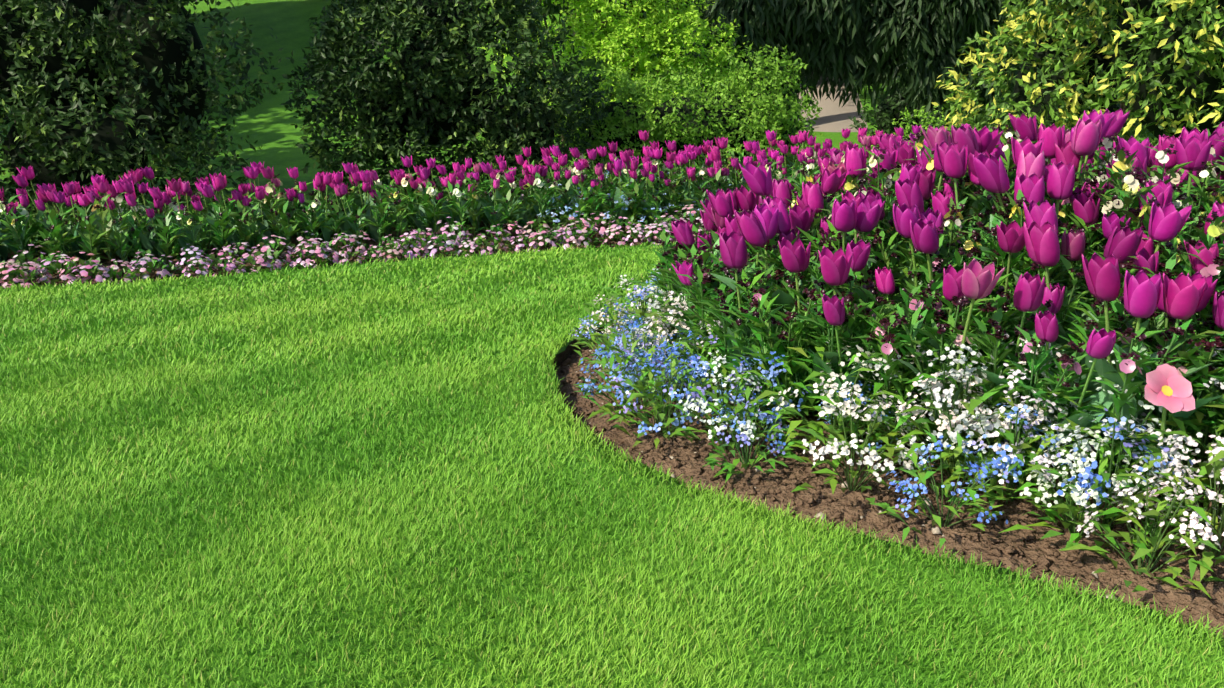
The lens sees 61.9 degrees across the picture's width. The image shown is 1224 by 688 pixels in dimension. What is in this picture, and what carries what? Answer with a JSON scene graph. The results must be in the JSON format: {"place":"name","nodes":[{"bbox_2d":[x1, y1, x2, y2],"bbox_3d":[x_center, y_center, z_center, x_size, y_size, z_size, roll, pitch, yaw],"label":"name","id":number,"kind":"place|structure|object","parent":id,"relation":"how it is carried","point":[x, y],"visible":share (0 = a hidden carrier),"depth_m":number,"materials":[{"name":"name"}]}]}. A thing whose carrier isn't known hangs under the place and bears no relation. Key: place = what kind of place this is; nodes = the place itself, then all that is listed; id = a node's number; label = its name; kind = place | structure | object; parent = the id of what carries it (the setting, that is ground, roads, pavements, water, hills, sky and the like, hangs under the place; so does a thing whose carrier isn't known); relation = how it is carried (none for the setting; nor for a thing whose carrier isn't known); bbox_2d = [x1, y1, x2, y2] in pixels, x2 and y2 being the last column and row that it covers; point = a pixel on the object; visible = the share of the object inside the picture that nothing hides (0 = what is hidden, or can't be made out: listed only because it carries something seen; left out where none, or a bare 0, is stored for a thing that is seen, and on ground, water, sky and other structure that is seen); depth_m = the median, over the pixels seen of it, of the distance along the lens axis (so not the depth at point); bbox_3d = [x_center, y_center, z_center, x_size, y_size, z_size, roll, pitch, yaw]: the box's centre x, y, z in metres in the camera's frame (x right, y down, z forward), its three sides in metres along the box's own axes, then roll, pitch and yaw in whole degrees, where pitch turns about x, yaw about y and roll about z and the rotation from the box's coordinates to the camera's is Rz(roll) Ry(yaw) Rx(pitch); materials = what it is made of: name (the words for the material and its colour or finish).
{"place":"outdoors","nodes":[
{"label":"outdoors","id":0,"kind":"place"},
{"bbox_2d":[0,0,1223,687],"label":"park ground","id":1,"kind":"structure","parent":0,"point":[270,132],"depth_m":2.61,"materials":[{"name":"green plant"}]},
{"bbox_2d":[0,0,283,218],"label":"shrub foliage","id":2,"kind":"object","parent":1,"relation":"on","point":[73,73],"visible":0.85,"depth_m":9.42,"materials":[{"name":"green plant"}]},
{"bbox_2d":[0,192,672,293],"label":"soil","id":3,"kind":"structure","parent":1,"relation":"on","point":[408,262],"depth_m":7.75,"materials":[{"name":"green plant"}]},
{"bbox_2d":[2,205,709,287],"bbox_3d":[-2.072,-0.895,8.708,14.281,0.657,2.801,-8,23,-18],"label":"foliage","id":4,"kind":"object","parent":1,"relation":"on","point":[103,262],"depth_m":8.45,"materials":[{"name":"green plant"}]},
{"bbox_2d":[0,183,739,287],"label":"pink flowers","id":5,"kind":"object","parent":4,"relation":"on","point":[16,271],"visible":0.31,"depth_m":7.96,"materials":[{"name":"pink plant"}]},
{"bbox_2d":[0,138,906,264],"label":"white flowers","id":6,"kind":"object","parent":4,"relation":"on","point":[56,221],"visible":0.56,"depth_m":8.42,"materials":[{"name":"green plant"}]},
{"bbox_2d":[0,123,969,265],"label":"tulips","id":7,"kind":"object","parent":4,"relation":"on","point":[49,192],"visible":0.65,"depth_m":8.69,"materials":[{"name":"purple plant"}]},
{"bbox_2d":[537,165,869,232],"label":"forget-me-nots","id":8,"kind":"object","parent":4,"relation":"on","point":[562,213],"visible":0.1,"depth_m":9.10,"materials":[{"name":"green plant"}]},
{"bbox_2d":[280,0,612,194],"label":"shrub foliage","id":9,"kind":"object","parent":1,"relation":"on","point":[432,86],"visible":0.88,"depth_m":10.20,"materials":[{"name":"green plant"}]},
{"bbox_2d":[354,0,567,7],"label":"shrub foliage","id":10,"kind":"object","parent":1,"relation":"on","point":[483,3],"visible":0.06,"depth_m":34.41,"materials":[{"name":"green plant"}]},
{"bbox_2d":[482,0,750,152],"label":"bush","id":11,"kind":"object","parent":1,"relation":"on","point":[672,16],"visible":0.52,"depth_m":15.59,"materials":[{"name":"green plant"}]},
{"bbox_2d":[550,40,978,179],"bbox_3d":[2.518,-2.496,13.053,6.919,2.753,2.276,-12,25,-27],"label":"shrub","id":12,"kind":"object","parent":1,"relation":"on","point":[696,118],"visible":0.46,"depth_m":11.85,"materials":[{"name":"green plant"}]},
{"bbox_2d":[475,0,1142,166],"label":"yew limbs","id":13,"kind":"object","parent":1,"relation":"on","point":[872,39],"visible":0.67,"depth_m":17.68,"materials":[{"name":"green plant"}]},
{"bbox_2d":[686,64,1016,145],"bbox_3d":[5.438,-5.114,22.513,8.595,2.773,3.687,16,27,34],"label":"shrub foliage","id":14,"kind":"object","parent":1,"relation":"on","point":[887,112],"visible":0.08,"depth_m":22.20,"materials":[{"name":"green plant"}]},
{"bbox_2d":[484,306,1223,687],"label":"grass edge","id":15,"kind":"object","parent":1,"relation":"on","point":[566,350],"depth_m":2.46,"materials":[{"name":"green plant"}]},
{"bbox_2d":[931,0,1223,147],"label":"shrub limbs","id":16,"kind":"object","parent":1,"relation":"on","point":[1159,70],"visible":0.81,"depth_m":10.08,"materials":[{"name":"green plant"}]},
{"bbox_2d":[12,226,1223,637],"bbox_3d":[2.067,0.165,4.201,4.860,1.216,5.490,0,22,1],"label":"bed soil","id":17,"kind":"structure","parent":0,"point":[1199,602],"depth_m":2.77,"materials":[{"name":"brown soil"}]},
{"bbox_2d":[570,268,1223,597],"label":"forget-me-nots","id":18,"kind":"object","parent":17,"relation":"on","point":[646,358],"visible":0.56,"depth_m":2.79,"materials":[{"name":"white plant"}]},
{"bbox_2d":[645,124,1223,497],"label":"white flowers","id":19,"kind":"object","parent":17,"relation":"on","point":[931,317],"visible":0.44,"depth_m":3.15,"materials":[{"name":"green plant"}]},
{"bbox_2d":[667,108,1223,471],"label":"tulips","id":20,"kind":"object","parent":17,"relation":"on","point":[1181,296],"visible":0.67,"depth_m":3.20,"materials":[{"name":"purple plant"}]},
{"bbox_2d":[1092,363,1194,500],"bbox_3d":[1.358,0.231,2.637,0.135,0.432,0.245,-3,22,-8],"label":"pink flower","id":21,"kind":"object","parent":17,"relation":"on","point":[1168,387],"visible":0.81,"depth_m":2.50,"materials":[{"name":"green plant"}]},
{"bbox_2d":[797,53,867,164],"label":"garden path","id":22,"kind":"structure","parent":0,"point":[833,116],"depth_m":25.43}
]}

